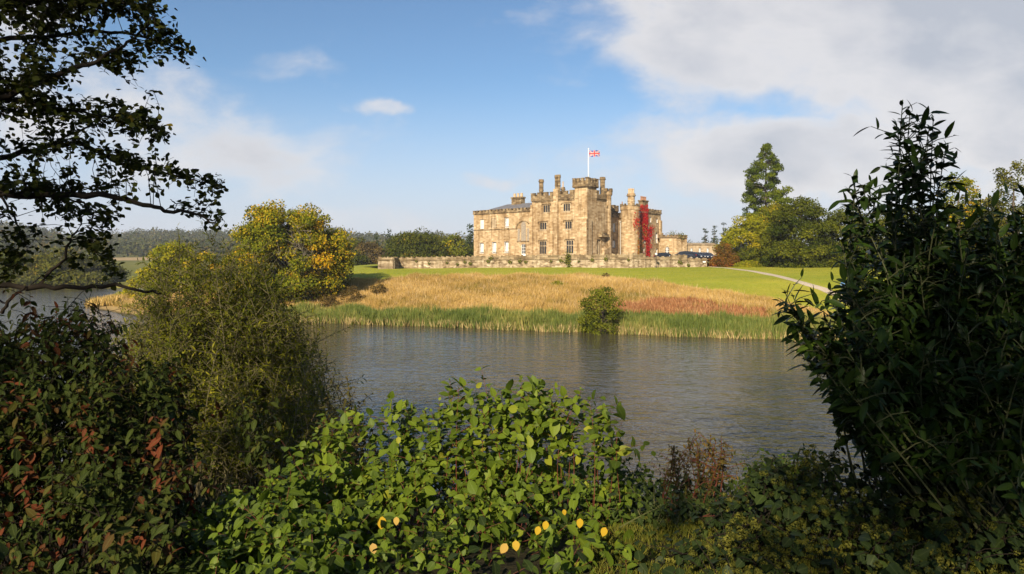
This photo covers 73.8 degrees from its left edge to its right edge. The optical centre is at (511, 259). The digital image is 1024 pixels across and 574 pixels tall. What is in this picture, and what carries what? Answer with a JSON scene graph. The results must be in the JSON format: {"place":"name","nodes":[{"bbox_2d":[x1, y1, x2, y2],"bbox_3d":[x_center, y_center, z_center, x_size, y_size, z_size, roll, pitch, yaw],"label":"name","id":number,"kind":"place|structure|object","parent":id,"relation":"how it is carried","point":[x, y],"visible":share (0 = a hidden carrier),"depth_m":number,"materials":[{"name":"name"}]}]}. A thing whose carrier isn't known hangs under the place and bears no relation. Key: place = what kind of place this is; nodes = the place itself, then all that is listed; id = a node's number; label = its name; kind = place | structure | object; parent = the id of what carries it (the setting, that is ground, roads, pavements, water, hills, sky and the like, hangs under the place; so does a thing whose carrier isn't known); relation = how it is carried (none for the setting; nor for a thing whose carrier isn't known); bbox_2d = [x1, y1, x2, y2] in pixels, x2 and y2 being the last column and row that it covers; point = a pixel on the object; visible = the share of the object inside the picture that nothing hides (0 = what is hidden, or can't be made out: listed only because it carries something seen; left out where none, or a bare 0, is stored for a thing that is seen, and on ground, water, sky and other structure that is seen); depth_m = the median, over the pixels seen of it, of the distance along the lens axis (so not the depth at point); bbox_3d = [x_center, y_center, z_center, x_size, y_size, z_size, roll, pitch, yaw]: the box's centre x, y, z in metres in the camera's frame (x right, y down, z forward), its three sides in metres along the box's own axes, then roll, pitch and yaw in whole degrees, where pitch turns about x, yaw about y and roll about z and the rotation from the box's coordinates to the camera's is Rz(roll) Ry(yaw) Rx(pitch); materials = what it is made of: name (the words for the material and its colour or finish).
{"place":"outdoors","nodes":[
{"label":"outdoors","id":0,"kind":"place"},
{"bbox_2d":[0,287,900,505],"bbox_3d":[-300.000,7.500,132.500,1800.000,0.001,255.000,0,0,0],"label":"lake","id":1,"kind":"structure","parent":0,"point":[747,397],"depth_m":43.41,"materials":[{"name":"grey liquid"}]},
{"bbox_2d":[0,237,1010,573],"bbox_3d":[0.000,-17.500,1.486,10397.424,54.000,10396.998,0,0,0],"label":"ground","id":2,"kind":"structure","parent":0,"point":[718,281],"depth_m":91.14,"materials":[{"name":"green plant"}]},
{"bbox_2d":[0,246,37,280],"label":"broadleaf tree","id":3,"kind":"object","parent":2,"relation":"on","point":[4,256],"visible":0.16,"depth_m":183.26,"materials":[{"name":"green plant"}]},
{"bbox_2d":[1,268,45,285],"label":"willow tree","id":4,"kind":"object","parent":2,"relation":"on","point":[24,279],"visible":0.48,"depth_m":181.24,"materials":[{"name":"green plant"}]},
{"bbox_2d":[10,250,59,284],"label":"broadleaf tree","id":5,"kind":"object","parent":2,"relation":"on","point":[36,259],"visible":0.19,"depth_m":185.08,"materials":[{"name":"green plant"}]},
{"bbox_2d":[30,262,65,284],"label":"broadleaf tree","id":6,"kind":"object","parent":2,"relation":"on","point":[55,271],"visible":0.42,"depth_m":182.07,"materials":[{"name":"green plant"}]},
{"bbox_2d":[29,245,89,285],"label":"broadleaf tree","id":7,"kind":"object","parent":2,"relation":"on","point":[56,260],"visible":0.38,"depth_m":184.27,"materials":[{"name":"green plant"}]},
{"bbox_2d":[48,270,95,285],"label":"broadleaf tree","id":8,"kind":"object","parent":2,"relation":"on","point":[65,280],"visible":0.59,"depth_m":181.79,"materials":[{"name":"green plant"}]},
{"bbox_2d":[67,253,106,275],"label":"willow tree","id":9,"kind":"object","parent":2,"relation":"on","point":[87,260],"visible":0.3,"depth_m":188.83,"materials":[{"name":"green plant"}]},
{"bbox_2d":[80,271,111,285],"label":"willow tree","id":10,"kind":"object","parent":2,"relation":"on","point":[94,278],"visible":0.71,"depth_m":183.36,"materials":[{"name":"green plant"}]},
{"bbox_2d":[89,262,121,282],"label":"broadleaf tree","id":11,"kind":"object","parent":2,"relation":"on","point":[114,277],"visible":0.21,"depth_m":195.07,"materials":[{"name":"green plant"}]},
{"bbox_2d":[83,293,131,306],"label":"marsh grass","id":12,"kind":"structure","parent":2,"relation":"on","point":[109,300],"depth_m":109.19,"materials":[{"name":"plant"}]},
{"bbox_2d":[64,292,150,394],"bbox_3d":[-4.615,1.878,7.679,0.809,3.046,1.632,0,0,-41],"label":"sapling","id":13,"kind":"object","parent":2,"relation":"on","point":[105,323],"visible":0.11,"depth_m":7.51,"materials":[{"name":"plant"}]},
{"bbox_2d":[0,0,228,313],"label":"alder tree","id":14,"kind":"object","parent":2,"relation":"on","point":[37,75],"visible":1,"depth_m":7.92,"materials":[{"name":"green plant"}]},
{"bbox_2d":[106,264,131,280],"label":"broadleaf tree","id":15,"kind":"object","parent":2,"relation":"on","point":[123,270],"visible":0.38,"depth_m":200.25,"materials":[{"name":"green plant"}]},
{"bbox_2d":[0,280,281,573],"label":"spindle shrub","id":16,"kind":"object","parent":2,"relation":"on","point":[101,473],"visible":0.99,"depth_m":5.22,"materials":[{"name":"green plant"}]},
{"bbox_2d":[121,265,178,298],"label":"willow tree","id":17,"kind":"object","parent":2,"relation":"on","point":[132,282],"visible":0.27,"depth_m":118.33,"materials":[{"name":"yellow plant"}]},
{"bbox_2d":[142,240,197,290],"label":"willow tree","id":18,"kind":"object","parent":2,"relation":"on","point":[167,251],"visible":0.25,"depth_m":120.03,"materials":[{"name":"green plant"}]},
{"bbox_2d":[177,251,223,291],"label":"willow tree","id":19,"kind":"object","parent":2,"relation":"on","point":[201,256],"visible":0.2,"depth_m":115.17,"materials":[{"name":"green plant"}]},
{"bbox_2d":[216,247,240,287],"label":"willow tree","id":20,"kind":"object","parent":2,"relation":"on","point":[223,263],"visible":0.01,"depth_m":106.94,"materials":[{"name":"green plant"}]},
{"bbox_2d":[97,220,385,504],"bbox_3d":[-9.333,3.796,21.428,12.431,9.866,10.247,0,0,0],"label":"willow shrub","id":21,"kind":"object","parent":2,"relation":"on","point":[228,376],"visible":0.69,"depth_m":20.28,"materials":[{"name":"green plant"}]},
{"bbox_2d":[164,435,397,573],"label":"dogwood shrub","id":22,"kind":"object","parent":2,"relation":"on","point":[268,506],"visible":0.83,"depth_m":4.90,"materials":[{"name":"green plant"}]},
{"bbox_2d":[222,199,356,303],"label":"maple tree","id":23,"kind":"object","parent":2,"relation":"on","point":[264,226],"visible":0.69,"depth_m":93.88,"materials":[{"name":"green plant"}]},
{"bbox_2d":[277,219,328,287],"bbox_3d":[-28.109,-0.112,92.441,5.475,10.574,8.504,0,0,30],"label":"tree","id":24,"kind":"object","parent":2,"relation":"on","point":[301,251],"visible":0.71,"depth_m":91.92,"materials":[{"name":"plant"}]},
{"bbox_2d":[318,293,341,307],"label":"scrub","id":25,"kind":"object","parent":2,"relation":"on","point":[331,299],"visible":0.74,"depth_m":89.64,"materials":[{"name":"brown plant"}]},
{"bbox_2d":[330,279,350,291],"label":"scrub","id":26,"kind":"object","parent":2,"relation":"on","point":[345,284],"visible":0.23,"depth_m":99.16,"materials":[{"name":"brown plant"}]},
{"bbox_2d":[302,377,388,493],"bbox_3d":[-1.761,2.292,7.875,0.999,2.098,1.922,0,0,0],"label":"buddleia shrub","id":27,"kind":"object","parent":2,"relation":"on","point":[357,446],"visible":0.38,"depth_m":7.42,"materials":[{"name":"green plant"}]},
{"bbox_2d":[339,285,361,302],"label":"scrub","id":28,"kind":"object","parent":2,"relation":"on","point":[349,290],"visible":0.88,"depth_m":92.58,"materials":[{"name":"brown plant"}]},
{"bbox_2d":[343,238,357,251],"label":"broadleaf tree","id":29,"kind":"object","parent":2,"relation":"on","point":[355,245],"visible":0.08,"depth_m":249.63,"materials":[{"name":"green plant"}]},
{"bbox_2d":[348,237,368,259],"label":"broadleaf tree","id":30,"kind":"object","parent":2,"relation":"on","point":[362,239],"visible":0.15,"depth_m":256.58,"materials":[{"name":"green plant"}]},
{"bbox_2d":[346,249,371,265],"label":"broadleaf tree","id":31,"kind":"object","parent":2,"relation":"on","point":[359,259],"visible":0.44,"depth_m":222.73,"materials":[{"name":"green plant"}]},
{"bbox_2d":[352,241,381,263],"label":"broadleaf tree","id":32,"kind":"object","parent":2,"relation":"on","point":[367,246],"visible":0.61,"depth_m":232.34,"materials":[{"name":"brown plant"}]},
{"bbox_2d":[373,234,379,263],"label":"conifer tree","id":33,"kind":"object","parent":2,"relation":"on","point":[376,238],"visible":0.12,"depth_m":249.82,"materials":[{"name":"green plant"}]},
{"bbox_2d":[370,280,385,294],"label":"scrub","id":34,"kind":"object","parent":2,"relation":"on","point":[382,287],"visible":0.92,"depth_m":97.67,"materials":[{"name":"brown plant"}]},
{"bbox_2d":[372,247,392,263],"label":"broadleaf tree","id":35,"kind":"object","parent":2,"relation":"on","point":[379,251],"visible":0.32,"depth_m":224.46,"materials":[{"name":"green plant"}]},
{"bbox_2d":[386,229,392,244],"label":"conifer tree","id":36,"kind":"object","parent":2,"relation":"on","point":[389,235],"visible":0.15,"depth_m":239.85,"materials":[{"name":"green plant"}]},
{"bbox_2d":[382,226,448,259],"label":"oak tree","id":37,"kind":"object","parent":2,"relation":"on","point":[415,245],"visible":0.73,"depth_m":186.22,"materials":[{"name":"green plant"}]},
{"bbox_2d":[187,365,649,573],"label":"dogwood shrub","id":38,"kind":"object","parent":2,"relation":"on","point":[488,473],"visible":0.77,"depth_m":5.88,"materials":[{"name":"green plant"}]},
{"bbox_2d":[434,231,458,250],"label":"broadleaf tree","id":39,"kind":"object","parent":2,"relation":"on","point":[442,237],"visible":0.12,"depth_m":234.14,"materials":[{"name":"green plant"}]},
{"bbox_2d":[441,233,468,256],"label":"broadleaf tree","id":40,"kind":"object","parent":2,"relation":"on","point":[453,244],"visible":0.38,"depth_m":198.64,"materials":[{"name":"green plant"}]},
{"bbox_2d":[451,246,473,256],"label":"broadleaf tree","id":41,"kind":"object","parent":2,"relation":"on","point":[465,252],"visible":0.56,"depth_m":188.13,"materials":[{"name":"green plant"}]},
{"bbox_2d":[465,223,473,248],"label":"conifer tree","id":42,"kind":"object","parent":2,"relation":"on","point":[471,242],"visible":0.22,"depth_m":195.62,"materials":[{"name":"green plant"}]},
{"bbox_2d":[113,270,828,318],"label":"long grass","id":43,"kind":"structure","parent":2,"relation":"on","point":[583,287],"depth_m":92.61,"materials":[{"name":"plant"}]},
{"bbox_2d":[0,220,1018,259],"bbox_3d":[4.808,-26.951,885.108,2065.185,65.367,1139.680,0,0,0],"label":"woodland","id":44,"kind":"object","parent":2,"relation":"on","point":[135,242],"visible":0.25,"depth_m":647.52,"materials":[{"name":"green plant"}]},
{"bbox_2d":[0,467,1023,573],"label":"undergrowth","id":45,"kind":"object","parent":2,"relation":"on","point":[891,568],"visible":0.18,"depth_m":4.63,"materials":[{"name":"green plant"}]},
{"bbox_2d":[210,301,845,340],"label":"reeds","id":46,"kind":"object","parent":2,"relation":"on","point":[721,322],"visible":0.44,"depth_m":72.43,"materials":[{"name":"green plant"}]},
{"bbox_2d":[377,253,707,268],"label":"garden wall","id":47,"kind":"structure","parent":2,"relation":"on","point":[640,260],"depth_m":127.50,"materials":[{"name":"stone"}]},
{"bbox_2d":[562,249,571,266],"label":"shrub","id":48,"kind":"object","parent":47,"relation":"attached to","point":[567,255],"visible":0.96,"depth_m":126.08,"materials":[{"name":"green plant"}]},
{"bbox_2d":[241,313,845,340],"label":"dead reeds","id":49,"kind":"object","parent":2,"relation":"on","point":[345,321],"visible":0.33,"depth_m":71.63,"materials":[{"name":"beige plant"}]},
{"bbox_2d":[551,280,565,285],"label":"scrub","id":50,"kind":"object","parent":2,"relation":"on","point":[558,282],"visible":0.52,"depth_m":97.63,"materials":[{"name":"yellow plant"}]},
{"bbox_2d":[577,285,625,334],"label":"alder bush","id":51,"kind":"object","parent":2,"relation":"on","point":[592,316],"visible":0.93,"depth_m":69.53,"materials":[{"name":"green plant"}]},
{"bbox_2d":[558,430,657,532],"bbox_3d":[1.044,2.309,6.143,1.037,1.399,2.422,0,0,13],"label":"viburnum shrub","id":52,"kind":"object","parent":2,"relation":"on","point":[620,477],"visible":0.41,"depth_m":6.12,"materials":[{"name":"green plant"}]},
{"bbox_2d":[339,267,879,310],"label":"lawn grass","id":53,"kind":"structure","parent":2,"relation":"on","point":[758,269],"depth_m":109.52,"materials":[{"name":"green plant"}]},
{"bbox_2d":[610,485,748,547],"bbox_3d":[1.410,2.372,5.776,1.214,1.249,2.349,0,0,17],"label":"nettle patch","id":54,"kind":"object","parent":2,"relation":"on","point":[656,511],"visible":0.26,"depth_m":5.41,"materials":[{"name":"green plant"}]},
{"bbox_2d":[610,295,772,318],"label":"red sorrel","id":55,"kind":"object","parent":2,"relation":"on","point":[668,308],"visible":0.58,"depth_m":77.05,"materials":[{"name":"brown plant"}]},
{"bbox_2d":[701,228,708,242],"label":"conifer tree","id":56,"kind":"object","parent":2,"relation":"on","point":[704,238],"visible":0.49,"depth_m":229.84,"materials":[{"name":"green plant"}]},
{"bbox_2d":[649,429,761,524],"bbox_3d":[1.851,2.203,6.366,1.129,1.388,2.105,0,0,18],"label":"spiraea shrub","id":57,"kind":"object","parent":2,"relation":"on","point":[720,462],"visible":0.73,"depth_m":6.26,"materials":[{"name":"brown plant"}]},
{"bbox_2d":[710,226,718,243],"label":"conifer tree","id":58,"kind":"object","parent":2,"relation":"on","point":[713,238],"visible":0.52,"depth_m":224.72,"materials":[{"name":"green plant"}]},
{"bbox_2d":[719,222,727,240],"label":"conifer tree","id":59,"kind":"object","parent":2,"relation":"on","point":[723,230],"visible":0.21,"depth_m":215.03,"materials":[{"name":"green plant"}]},
{"bbox_2d":[708,241,739,266],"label":"rusty shrub","id":60,"kind":"object","parent":2,"relation":"on","point":[729,259],"visible":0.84,"depth_m":125.81,"materials":[{"name":"brown plant"}]},
{"bbox_2d":[712,213,776,266],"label":"broadleaf tree","id":61,"kind":"object","parent":2,"relation":"on","point":[754,226],"visible":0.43,"depth_m":129.85,"materials":[{"name":"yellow plant"}]},
{"bbox_2d":[734,260,765,267],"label":"shrub","id":62,"kind":"object","parent":2,"relation":"on","point":[748,264],"visible":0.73,"depth_m":122.69,"materials":[{"name":"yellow plant"}]},
{"bbox_2d":[737,245,763,262],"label":"green shrub","id":63,"kind":"object","parent":2,"relation":"on","point":[745,253],"visible":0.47,"depth_m":127.21,"materials":[{"name":"green plant"}]},
{"bbox_2d":[741,143,793,234],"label":"pine tree","id":64,"kind":"object","parent":2,"relation":"on","point":[751,193],"visible":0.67,"depth_m":148.93,"materials":[{"name":"green plant"}]},
{"bbox_2d":[754,201,794,242],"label":"broadleaf tree","id":65,"kind":"object","parent":2,"relation":"on","point":[763,210],"visible":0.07,"depth_m":137.07,"materials":[{"name":"green plant"}]},
{"bbox_2d":[732,443,848,521],"bbox_3d":[2.497,2.177,6.269,1.434,1.015,1.602,0,0,0],"label":"green shrub","id":66,"kind":"object","parent":2,"relation":"on","point":[751,469],"visible":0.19,"depth_m":6.11,"materials":[{"name":"green plant"}]},
{"bbox_2d":[756,196,851,267],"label":"yew tree","id":67,"kind":"object","parent":2,"relation":"on","point":[784,248],"visible":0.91,"depth_m":119.03,"materials":[{"name":"green plant"}]},
{"bbox_2d":[604,444,1023,573],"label":"ivy bush","id":68,"kind":"object","parent":2,"relation":"on","point":[781,499],"visible":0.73,"depth_m":4.51,"materials":[{"name":"green plant"}]},
{"bbox_2d":[818,206,879,267],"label":"yew tree","id":69,"kind":"object","parent":2,"relation":"on","point":[839,216],"visible":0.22,"depth_m":122.30,"materials":[{"name":"green plant"}]},
{"bbox_2d":[772,100,1023,558],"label":"laurel shrub","id":70,"kind":"object","parent":2,"relation":"on","point":[933,359],"visible":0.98,"depth_m":5.09,"materials":[{"name":"green plant"}]},
{"bbox_2d":[830,361,864,449],"bbox_3d":[2.513,1.073,5.101,0.282,0.711,0.074,0,0,0],"label":"hanging ivy","id":71,"kind":"object","parent":70,"relation":"hanging from","point":[836,422],"visible":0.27,"depth_m":5.10,"materials":[{"name":"green plant"}]},
{"bbox_2d":[856,205,948,267],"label":"broadleaf tree","id":72,"kind":"object","parent":2,"relation":"on","point":[880,223],"visible":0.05,"depth_m":109.67,"materials":[{"name":"green plant"}]},
{"bbox_2d":[936,172,985,258],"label":"broadleaf tree","id":73,"kind":"object","parent":2,"relation":"on","point":[967,181],"visible":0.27,"depth_m":95.11,"materials":[{"name":"green plant"}]},
{"bbox_2d":[947,195,1021,269],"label":"broadleaf tree","id":74,"kind":"object","parent":2,"relation":"on","point":[1004,209],"visible":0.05,"depth_m":97.79,"materials":[{"name":"green plant"}]},
{"bbox_2d":[978,159,1023,258],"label":"broadleaf tree","id":75,"kind":"object","parent":2,"relation":"on","point":[1004,177],"visible":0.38,"depth_m":90.26,"materials":[{"name":"green plant"}]},
{"bbox_2d":[0,0,1023,243],"label":"sky","id":76,"kind":"structure","parent":0,"point":[379,116],"materials":[{"name":"blue"}]},
{"bbox_2d":[709,266,841,299],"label":"gravel path","id":77,"kind":"structure","parent":0,"point":[824,289],"depth_m":92.64,"materials":[{"name":"beige gravel"}]},
{"bbox_2d":[579,510,1011,573],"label":"bank grass","id":78,"kind":"structure","parent":0,"point":[634,528],"depth_m":4.80,"materials":[{"name":"green plant"}]},
{"label":"terrace","id":79,"kind":"structure","parent":0,"visible":0},
{"bbox_2d":[473,174,662,256],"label":"castle","id":80,"kind":"structure","parent":79,"relation":"on","point":[584,217],"depth_m":159.05,"materials":[{"name":"stone"}]},
{"bbox_2d":[633,204,654,256],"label":"creeper","id":81,"kind":"object","parent":80,"relation":"attached to","point":[644,221],"visible":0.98,"depth_m":169.54,"materials":[{"name":"red plant"}]},
{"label":"flagpole","id":82,"kind":"object","parent":80,"relation":"on","visible":0},
{"bbox_2d":[589,150,599,156],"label":"flag","id":83,"kind":"object","parent":82,"relation":"attached to","point":[594,153],"visible":1,"depth_m":152.29,"materials":[{"name":"multicoloured fabric"}]},
{"bbox_2d":[653,253,670,256],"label":"parked car","id":84,"kind":"object","parent":79,"relation":"on","point":[664,254],"visible":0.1,"depth_m":136.13,"materials":[{"name":"black paint"}]},
{"bbox_2d":[669,251,695,257],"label":"parked car","id":85,"kind":"object","parent":79,"relation":"on","point":[690,254],"visible":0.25,"depth_m":134.63,"materials":[{"name":"black paint"}]},
{"bbox_2d":[659,235,719,261],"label":"outbuilding","id":86,"kind":"structure","parent":79,"relation":"on","point":[671,244],"depth_m":172.49,"materials":[{"name":"stone"}]},
{"bbox_2d":[693,252,705,258],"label":"parked car","id":87,"kind":"object","parent":79,"relation":"on","point":[699,255],"visible":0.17,"depth_m":138.56,"materials":[{"name":"black paint"}]},
{"bbox_2d":[694,252,711,259],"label":"parked car","id":88,"kind":"object","parent":79,"relation":"on","point":[706,255],"visible":0.29,"depth_m":140.86,"materials":[{"name":"black paint"}]}
]}

